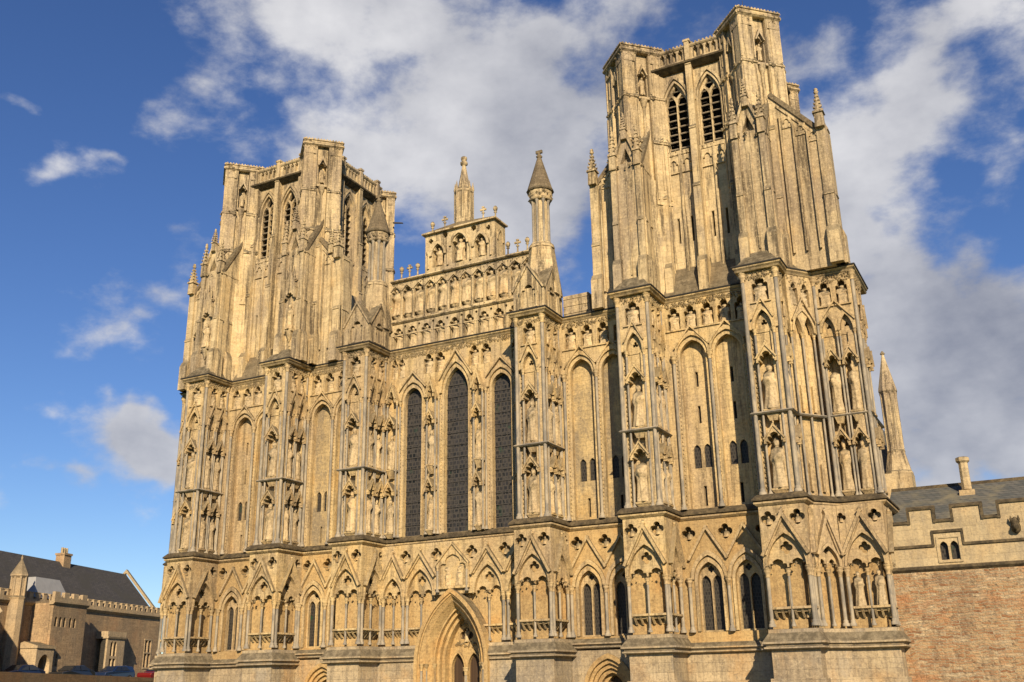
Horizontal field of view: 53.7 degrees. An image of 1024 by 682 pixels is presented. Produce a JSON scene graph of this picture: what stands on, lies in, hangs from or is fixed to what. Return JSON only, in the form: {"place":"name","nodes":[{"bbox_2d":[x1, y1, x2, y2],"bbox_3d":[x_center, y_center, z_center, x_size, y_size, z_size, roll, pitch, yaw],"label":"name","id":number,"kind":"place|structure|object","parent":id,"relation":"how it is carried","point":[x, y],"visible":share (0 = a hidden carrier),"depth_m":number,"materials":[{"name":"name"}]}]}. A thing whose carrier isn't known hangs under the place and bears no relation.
{"place":"outdoors","nodes":[
{"label":"outdoors","id":0,"kind":"place"},
{"bbox_2d":[0,0,1023,654],"label":"sky","id":1,"kind":"structure","parent":0,"point":[121,121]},
{"bbox_2d":[148,1,915,681],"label":"cathedral","id":2,"kind":"structure","parent":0,"point":[714,187],"depth_m":54.78,"materials":[{"name":"stone"}]},
{"bbox_2d":[180,512,189,548],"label":"statue","id":3,"kind":"object","parent":2,"relation":"on","point":[184,541],"visible":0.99,"depth_m":62.43,"materials":[{"name":"stone"}]},
{"bbox_2d":[185,452,194,487],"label":"statue","id":4,"kind":"object","parent":2,"relation":"on","point":[190,469],"visible":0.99,"depth_m":63.67,"materials":[{"name":"stone"}]},
{"bbox_2d":[194,391,200,404],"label":"statue","id":5,"kind":"object","parent":2,"relation":"attached to","point":[197,397],"visible":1,"depth_m":65.23,"materials":[{"name":"stone"}]},
{"bbox_2d":[198,515,205,548],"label":"statue","id":6,"kind":"object","parent":2,"relation":"on","point":[202,535],"visible":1,"depth_m":62.60,"materials":[{"name":"stone"}]},
{"bbox_2d":[201,324,209,347],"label":"statue","id":7,"kind":"object","parent":2,"relation":"attached to","point":[206,334],"visible":1,"depth_m":66.90,"materials":[{"name":"stone"}]},
{"bbox_2d":[203,454,210,488],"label":"statue","id":8,"kind":"object","parent":2,"relation":"on","point":[207,474],"visible":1,"depth_m":63.82,"materials":[{"name":"stone"}]},
{"bbox_2d":[208,516,215,549],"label":"statue","id":9,"kind":"object","parent":2,"relation":"on","point":[212,527],"visible":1,"depth_m":63.24,"materials":[{"name":"stone"}]},
{"bbox_2d":[212,456,220,490],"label":"statue","id":10,"kind":"object","parent":2,"relation":"on","point":[217,467],"visible":1,"depth_m":64.49,"materials":[{"name":"stone"}]},
{"bbox_2d":[254,391,261,404],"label":"statue","id":11,"kind":"object","parent":2,"relation":"attached to","point":[258,395],"visible":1,"depth_m":65.49,"materials":[{"name":"stone"}]},
{"bbox_2d":[263,503,272,539],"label":"statue","id":12,"kind":"object","parent":2,"relation":"on","point":[268,525],"visible":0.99,"depth_m":59.53,"materials":[{"name":"stone"}]},
{"bbox_2d":[267,442,276,476],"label":"statue","id":13,"kind":"object","parent":2,"relation":"on","point":[272,453],"visible":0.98,"depth_m":60.71,"materials":[{"name":"stone"}]},
{"bbox_2d":[283,504,289,539],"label":"statue","id":14,"kind":"object","parent":2,"relation":"on","point":[286,522],"visible":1,"depth_m":59.69,"materials":[{"name":"stone"}]},
{"bbox_2d":[285,303,293,329],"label":"statue","id":15,"kind":"object","parent":2,"relation":"attached to","point":[289,318],"visible":1,"depth_m":63.81,"materials":[{"name":"stone"}]},
{"bbox_2d":[286,442,293,476],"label":"statue","id":16,"kind":"object","parent":2,"relation":"on","point":[290,454],"visible":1,"depth_m":60.89,"materials":[{"name":"stone"}]},
{"bbox_2d":[292,507,298,541],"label":"statue","id":17,"kind":"object","parent":2,"relation":"on","point":[294,526],"visible":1,"depth_m":60.31,"materials":[{"name":"stone"}]},
{"bbox_2d":[295,452,300,479],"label":"statue","id":18,"kind":"object","parent":2,"relation":"on","point":[297,468],"visible":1,"depth_m":61.51,"materials":[{"name":"stone"}]},
{"bbox_2d":[346,491,354,531],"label":"statue","id":19,"kind":"object","parent":2,"relation":"on","point":[350,508],"visible":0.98,"depth_m":56.91,"materials":[{"name":"stone"}]},
{"bbox_2d":[347,428,357,465],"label":"statue","id":20,"kind":"object","parent":2,"relation":"on","point":[353,443],"visible":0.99,"depth_m":58.11,"materials":[{"name":"stone"}]},
{"bbox_2d":[352,362,360,374],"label":"statue","id":21,"kind":"object","parent":2,"relation":"attached to","point":[356,367],"visible":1,"depth_m":59.66,"materials":[{"name":"stone"}]},
{"bbox_2d":[366,494,372,531],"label":"statue","id":22,"kind":"object","parent":2,"relation":"on","point":[368,517],"visible":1,"depth_m":57.05,"materials":[{"name":"stone"}]},
{"bbox_2d":[368,428,374,465],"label":"statue","id":23,"kind":"object","parent":2,"relation":"on","point":[370,450],"visible":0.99,"depth_m":58.24,"materials":[{"name":"stone"}]},
{"bbox_2d":[374,496,380,533],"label":"statue","id":24,"kind":"object","parent":2,"relation":"on","point":[376,521],"visible":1,"depth_m":57.73,"materials":[{"name":"stone"}]},
{"bbox_2d":[376,434,382,468],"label":"statue","id":25,"kind":"object","parent":2,"relation":"on","point":[378,460],"visible":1,"depth_m":58.88,"materials":[{"name":"stone"}]},
{"bbox_2d":[386,500,393,532],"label":"statue","id":26,"kind":"object","parent":2,"relation":"on","point":[390,513],"visible":1,"depth_m":57.61,"materials":[{"name":"stone"}]},
{"bbox_2d":[386,435,394,469],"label":"statue","id":27,"kind":"object","parent":2,"relation":"on","point":[391,454],"visible":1,"depth_m":58.79,"materials":[{"name":"stone"}]},
{"bbox_2d":[392,289,400,316],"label":"statue","id":28,"kind":"object","parent":2,"relation":"attached to","point":[396,298],"visible":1,"depth_m":62.61,"materials":[{"name":"stone"}]},
{"bbox_2d":[395,331,402,348],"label":"statue","id":29,"kind":"object","parent":2,"relation":"attached to","point":[399,339],"visible":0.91,"depth_m":61.72,"materials":[{"name":"stone"}]},
{"bbox_2d":[403,291,411,315],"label":"statue","id":30,"kind":"object","parent":2,"relation":"attached to","point":[407,295],"visible":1,"depth_m":62.27,"materials":[{"name":"stone"}]},
{"bbox_2d":[409,327,416,346],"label":"statue","id":31,"kind":"object","parent":2,"relation":"attached to","point":[413,336],"visible":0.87,"depth_m":61.29,"materials":[{"name":"stone"}]},
{"bbox_2d":[405,389,421,536],"bbox_3d":[-5.552,7.010,58.663,1.280,8.820,0.245,-11,-21,26],"label":"lancet window","id":32,"kind":"structure","parent":2,"relation":"in","point":[414,419],"depth_m":58.57,"materials":[{"name":"grey glass"}]},
{"bbox_2d":[415,284,422,312],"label":"statue","id":33,"kind":"object","parent":2,"relation":"attached to","point":[419,299],"visible":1,"depth_m":61.90,"materials":[{"name":"stone"}]},
{"bbox_2d":[422,325,430,343],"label":"statue","id":34,"kind":"object","parent":2,"relation":"attached to","point":[426,336],"visible":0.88,"depth_m":60.86,"materials":[{"name":"stone"}]},
{"bbox_2d":[425,358,432,373],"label":"statue","id":35,"kind":"object","parent":2,"relation":"attached to","point":[429,366],"visible":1,"depth_m":59.74,"materials":[{"name":"stone"}]},
{"bbox_2d":[427,429,433,463],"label":"statue","id":36,"kind":"object","parent":2,"relation":"on","point":[430,440],"visible":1,"depth_m":57.61,"materials":[{"name":"stone"}]},
{"bbox_2d":[427,494,433,528],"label":"statue","id":37,"kind":"object","parent":2,"relation":"on","point":[430,513],"visible":1,"depth_m":56.43,"materials":[{"name":"stone"}]},
{"bbox_2d":[426,282,434,310],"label":"statue","id":38,"kind":"object","parent":2,"relation":"attached to","point":[431,297],"visible":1,"depth_m":61.52,"materials":[{"name":"stone"}]},
{"bbox_2d":[436,247,443,266],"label":"statue","id":39,"kind":"object","parent":2,"relation":"attached to","point":[439,254],"visible":1,"depth_m":62.07,"materials":[{"name":"stone"}]},
{"bbox_2d":[437,357,444,371],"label":"statue","id":40,"kind":"object","parent":2,"relation":"attached to","point":[441,364],"visible":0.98,"depth_m":59.40,"materials":[{"name":"stone"}]},
{"bbox_2d":[438,323,444,340],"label":"statue","id":41,"kind":"object","parent":2,"relation":"attached to","point":[441,333],"visible":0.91,"depth_m":60.40,"materials":[{"name":"stone"}]},
{"bbox_2d":[438,279,446,308],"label":"statue","id":42,"kind":"object","parent":2,"relation":"attached to","point":[442,288],"visible":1,"depth_m":61.15,"materials":[{"name":"stone"}]},
{"bbox_2d":[444,567,451,585],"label":"statue","id":43,"kind":"object","parent":2,"relation":"on","point":[447,578],"visible":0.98,"depth_m":54.64,"materials":[{"name":"stone"}]},
{"bbox_2d":[450,276,458,304],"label":"statue","id":44,"kind":"object","parent":2,"relation":"attached to","point":[454,286],"visible":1,"depth_m":60.79,"materials":[{"name":"stone"}]},
{"bbox_2d":[452,321,458,337],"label":"statue","id":45,"kind":"object","parent":2,"relation":"attached to","point":[455,328],"visible":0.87,"depth_m":59.95,"materials":[{"name":"stone"}]},
{"bbox_2d":[447,369,468,532],"bbox_3d":[-2.956,6.134,57.494,1.640,9.640,0.245,-11,-21,26],"label":"lancet window","id":46,"kind":"structure","parent":2,"relation":"in","point":[457,412],"depth_m":57.37,"materials":[{"name":"grey glass"}]},
{"bbox_2d":[455,565,462,584],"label":"statue","id":47,"kind":"object","parent":2,"relation":"on","point":[459,575],"visible":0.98,"depth_m":54.35,"materials":[{"name":"stone"}]},
{"bbox_2d":[456,239,465,261],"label":"statue","id":48,"kind":"object","parent":2,"relation":"attached to","point":[460,248],"visible":1,"depth_m":61.31,"materials":[{"name":"stone"}]},
{"bbox_2d":[461,273,470,302],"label":"statue","id":49,"kind":"object","parent":2,"relation":"attached to","point":[466,287],"visible":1,"depth_m":60.42,"materials":[{"name":"stone"}]},
{"bbox_2d":[465,318,473,334],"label":"statue","id":50,"kind":"object","parent":2,"relation":"attached to","point":[470,327],"visible":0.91,"depth_m":59.52,"materials":[{"name":"stone"}]},
{"bbox_2d":[471,350,478,365],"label":"statue","id":51,"kind":"object","parent":2,"relation":"attached to","point":[475,357],"visible":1,"depth_m":58.34,"materials":[{"name":"stone"}]},
{"bbox_2d":[475,491,481,523],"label":"statue","id":52,"kind":"object","parent":2,"relation":"on","point":[478,504],"visible":1,"depth_m":55.06,"materials":[{"name":"stone"}]},
{"bbox_2d":[475,424,481,457],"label":"statue","id":53,"kind":"object","parent":2,"relation":"on","point":[478,438],"visible":1,"depth_m":56.25,"materials":[{"name":"stone"}]},
{"bbox_2d":[474,271,482,299],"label":"statue","id":54,"kind":"object","parent":2,"relation":"attached to","point":[479,287],"visible":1,"depth_m":60.03,"materials":[{"name":"stone"}]},
{"bbox_2d":[478,238,486,256],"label":"statue","id":55,"kind":"object","parent":2,"relation":"attached to","point":[482,243],"visible":1,"depth_m":60.75,"materials":[{"name":"stone"}]},
{"bbox_2d":[479,313,488,332],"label":"statue","id":56,"kind":"object","parent":2,"relation":"attached to","point":[484,325],"visible":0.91,"depth_m":59.10,"materials":[{"name":"stone"}]},
{"bbox_2d":[483,348,490,362],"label":"statue","id":57,"kind":"object","parent":2,"relation":"attached to","point":[487,355],"visible":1,"depth_m":58.00,"materials":[{"name":"stone"}]},
{"bbox_2d":[486,269,495,297],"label":"statue","id":58,"kind":"object","parent":2,"relation":"attached to","point":[491,286],"visible":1,"depth_m":59.67,"materials":[{"name":"stone"}]},
{"bbox_2d":[495,312,503,329],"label":"statue","id":59,"kind":"object","parent":2,"relation":"attached to","point":[499,320],"visible":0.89,"depth_m":58.66,"materials":[{"name":"stone"}]},
{"bbox_2d":[499,265,507,294],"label":"statue","id":60,"kind":"object","parent":2,"relation":"attached to","point":[503,279],"visible":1,"depth_m":59.33,"materials":[{"name":"stone"}]},
{"bbox_2d":[495,374,512,527],"bbox_3d":[-0.348,6.033,56.060,1.280,8.820,0.245,-11,-21,26],"label":"lancet window","id":61,"kind":"structure","parent":2,"relation":"in","point":[503,436],"depth_m":55.99,"materials":[{"name":"grey glass"}]},
{"bbox_2d":[511,263,520,288],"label":"statue","id":62,"kind":"object","parent":2,"relation":"attached to","point":[515,273],"visible":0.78,"depth_m":59.04,"materials":[{"name":"stone"}]},
{"bbox_2d":[525,328,535,343],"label":"statue","id":63,"kind":"object","parent":2,"relation":"attached to","point":[530,334],"visible":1,"depth_m":54.57,"materials":[{"name":"stone"}]},
{"bbox_2d":[526,398,536,440],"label":"statue","id":64,"kind":"object","parent":2,"relation":"on","point":[531,420],"visible":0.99,"depth_m":53.02,"materials":[{"name":"stone"}]},
{"bbox_2d":[527,466,538,512],"bbox_3d":[1.136,7.640,52.050,0.660,2.460,0.760,10,-22,-29],"label":"statue","id":65,"kind":"object","parent":2,"relation":"on","point":[532,487],"visible":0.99,"depth_m":51.81,"materials":[{"name":"stone"}]},
{"bbox_2d":[548,407,553,441],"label":"statue","id":66,"kind":"object","parent":2,"relation":"on","point":[550,415],"visible":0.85,"depth_m":53.11,"materials":[{"name":"stone"}]},
{"bbox_2d":[550,473,555,512],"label":"statue","id":67,"kind":"object","parent":2,"relation":"on","point":[553,489],"visible":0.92,"depth_m":51.93,"materials":[{"name":"stone"}]},
{"bbox_2d":[555,405,560,444],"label":"statue","id":68,"kind":"object","parent":2,"relation":"on","point":[557,426],"visible":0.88,"depth_m":53.85,"materials":[{"name":"stone"}]},
{"bbox_2d":[557,475,562,515],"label":"statue","id":69,"kind":"object","parent":2,"relation":"on","point":[559,493],"visible":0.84,"depth_m":52.62,"materials":[{"name":"stone"}]},
{"bbox_2d":[566,332,575,348],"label":"statue","id":70,"kind":"object","parent":2,"relation":"attached to","point":[571,339],"visible":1,"depth_m":55.63,"materials":[{"name":"stone"}]},
{"bbox_2d":[583,330,592,345],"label":"statue","id":71,"kind":"object","parent":2,"relation":"attached to","point":[587,336],"visible":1,"depth_m":55.17,"materials":[{"name":"stone"}]},
{"bbox_2d":[599,328,608,342],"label":"statue","id":72,"kind":"object","parent":2,"relation":"attached to","point":[604,334],"visible":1,"depth_m":54.76,"materials":[{"name":"stone"}]},
{"bbox_2d":[626,307,639,324],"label":"statue","id":73,"kind":"object","parent":2,"relation":"attached to","point":[633,313],"visible":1,"depth_m":51.98,"materials":[{"name":"stone"}]},
{"bbox_2d":[632,385,644,426],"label":"statue","id":74,"kind":"object","parent":2,"relation":"on","point":[637,402],"visible":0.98,"depth_m":50.37,"materials":[{"name":"stone"}]},
{"bbox_2d":[639,78,644,95],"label":"statue","id":75,"kind":"object","parent":2,"relation":"attached to","point":[641,85],"visible":1,"depth_m":57.98,"materials":[{"name":"stone"}]},
{"bbox_2d":[634,463,649,501],"bbox_3d":[6.422,6.897,49.333,0.773,1.939,0.655,4,-19,-13],"label":"statue","id":76,"kind":"object","parent":2,"relation":"on","point":[641,474],"visible":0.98,"depth_m":49.17,"materials":[{"name":"stone"}]},
{"bbox_2d":[656,393,662,426],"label":"statue","id":77,"kind":"object","parent":2,"relation":"on","point":[658,399],"visible":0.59,"depth_m":50.45,"materials":[{"name":"stone"}]},
{"bbox_2d":[661,462,666,501],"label":"statue","id":78,"kind":"object","parent":2,"relation":"on","point":[663,475],"visible":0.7,"depth_m":49.27,"materials":[{"name":"stone"}]},
{"bbox_2d":[661,388,667,429],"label":"statue","id":79,"kind":"object","parent":2,"relation":"on","point":[664,413],"visible":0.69,"depth_m":51.20,"materials":[{"name":"stone"}]},
{"bbox_2d":[664,462,672,504],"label":"statue","id":80,"kind":"object","parent":2,"relation":"on","point":[669,477],"visible":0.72,"depth_m":49.96,"materials":[{"name":"stone"}]},
{"bbox_2d":[669,314,679,330],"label":"statue","id":81,"kind":"object","parent":2,"relation":"attached to","point":[674,320],"visible":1,"depth_m":52.99,"materials":[{"name":"stone"}]},
{"bbox_2d":[686,311,696,327],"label":"statue","id":82,"kind":"object","parent":2,"relation":"attached to","point":[691,318],"visible":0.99,"depth_m":52.61,"materials":[{"name":"stone"}]},
{"bbox_2d":[702,307,713,324],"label":"statue","id":83,"kind":"object","parent":2,"relation":"attached to","point":[707,316],"visible":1,"depth_m":52.19,"materials":[{"name":"stone"}]},
{"bbox_2d":[718,304,730,321],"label":"statue","id":84,"kind":"object","parent":2,"relation":"attached to","point":[724,311],"visible":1,"depth_m":51.82,"materials":[{"name":"stone"}]},
{"bbox_2d":[736,302,743,318],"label":"statue","id":85,"kind":"object","parent":2,"relation":"attached to","point":[739,309],"visible":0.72,"depth_m":51.43,"materials":[{"name":"stone"}]},
{"bbox_2d":[753,283,767,301],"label":"statue","id":86,"kind":"object","parent":2,"relation":"attached to","point":[760,289],"visible":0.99,"depth_m":49.06,"materials":[{"name":"stone"}]},
{"bbox_2d":[762,365,778,408],"bbox_3d":[12.202,2.139,47.621,0.840,2.171,0.641,-6,-20,15],"label":"statue","id":87,"kind":"object","parent":2,"relation":"on","point":[769,382],"visible":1,"depth_m":47.46,"materials":[{"name":"stone"}]},
{"bbox_2d":[769,437,787,487],"bbox_3d":[12.244,5.577,46.487,0.670,2.412,0.772,8,-21,-24],"label":"statue","id":88,"kind":"object","parent":2,"relation":"on","point":[777,457],"visible":0.98,"depth_m":46.26,"materials":[{"name":"stone"}]},
{"bbox_2d":[789,287,796,304],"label":"statue","id":89,"kind":"object","parent":2,"relation":"attached to","point":[793,298],"visible":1,"depth_m":49.57,"materials":[{"name":"stone"}]},
{"bbox_2d":[819,288,831,305],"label":"statue","id":90,"kind":"object","parent":2,"relation":"attached to","point":[825,295],"visible":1,"depth_m":49.83,"materials":[{"name":"stone"}]},
{"bbox_2d":[829,372,845,411],"bbox_3d":[15.586,2.451,48.438,0.592,2.001,0.501,0,-19,-2],"label":"statue","id":91,"kind":"object","parent":2,"relation":"on","point":[835,384],"visible":1,"depth_m":48.33,"materials":[{"name":"stone"}]},
{"bbox_2d":[836,285,848,302],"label":"statue","id":92,"kind":"object","parent":2,"relation":"attached to","point":[842,292],"visible":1,"depth_m":49.46,"materials":[{"name":"stone"}]},
{"bbox_2d":[839,439,854,489],"bbox_3d":[15.633,5.774,47.301,0.518,2.456,0.596,8,-21,-24],"label":"statue","id":93,"kind":"object","parent":2,"relation":"on","point":[845,459],"visible":1,"depth_m":47.13,"materials":[{"name":"stone"}]},
{"bbox_2d":[848,363,860,409],"bbox_3d":[16.321,2.145,48.114,0.529,2.347,0.489,3,-19,-11],"label":"statue","id":94,"kind":"object","parent":2,"relation":"on","point":[853,380],"visible":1,"depth_m":47.95,"materials":[{"name":"stone"}]},
{"bbox_2d":[854,571,866,605],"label":"statue","id":95,"kind":"object","parent":2,"relation":"on","point":[859,584],"visible":1,"depth_m":44.83,"materials":[{"name":"stone"}]},
{"bbox_2d":[857,440,872,487],"bbox_3d":[16.384,5.702,46.893,0.536,2.304,0.540,3,-19,-12],"label":"statue","id":96,"kind":"object","parent":2,"relation":"on","point":[862,458],"visible":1,"depth_m":46.78,"materials":[{"name":"stone"}]},
{"bbox_2d":[875,569,888,604],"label":"statue","id":97,"kind":"object","parent":2,"relation":"on","point":[880,583],"visible":1,"depth_m":44.44,"materials":[{"name":"stone"}]},
{"bbox_3d":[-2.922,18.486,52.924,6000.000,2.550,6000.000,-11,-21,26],"label":"ground","id":98,"kind":"structure","parent":0,"visible":0},
{"bbox_2d":[0,672,153,681],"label":"boundary wall","id":99,"kind":"structure","parent":98,"relation":"on","point":[23,677],"depth_m":85.61,"materials":[{"name":"stone"}]},
{"bbox_2d":[890,456,1023,681],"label":"cloister range","id":100,"kind":"structure","parent":98,"relation":"on","point":[957,555],"depth_m":44.02,"materials":[{"name":"beige stone"}]},
{"bbox_2d":[940,541,959,559],"bbox_3d":[19.441,9.272,44.835,1.000,1.000,0.200,-11,-21,26],"label":"window","id":101,"kind":"structure","parent":100,"relation":"in","point":[954,545],"depth_m":44.73,"materials":[{"name":"black glass"}]},
{"label":"road","id":102,"kind":"structure","parent":0,"visible":0},
{"bbox_2d":[0,665,45,672],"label":"parked car","id":103,"kind":"object","parent":102,"relation":"on","point":[25,668],"visible":0.32,"depth_m":85.32,"materials":[{"name":"blue paint"}]},
{"bbox_2d":[49,665,94,674],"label":"parked car","id":104,"kind":"object","parent":102,"relation":"on","point":[79,669],"visible":0.3,"depth_m":90.10,"materials":[{"name":"paint"}]},
{"bbox_2d":[0,547,159,676],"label":"stone house","id":105,"kind":"structure","parent":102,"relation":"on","point":[59,612],"depth_m":100.20,"materials":[{"name":"brown stone"}]},
{"bbox_2d":[96,631,126,670],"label":"bay window","id":106,"kind":"structure","parent":105,"relation":"in","point":[112,643],"depth_m":103.11,"materials":[{"name":"beige stone"}]},
{"bbox_2d":[95,666,134,676],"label":"parked car","id":107,"kind":"object","parent":102,"relation":"on","point":[126,671],"visible":0.45,"depth_m":94.23,"materials":[{"name":"blue paint"}]},
{"bbox_2d":[137,667,154,677],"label":"parked car","id":108,"kind":"object","parent":102,"relation":"on","point":[147,673],"visible":0.26,"depth_m":97.85,"materials":[{"name":"red paint"}]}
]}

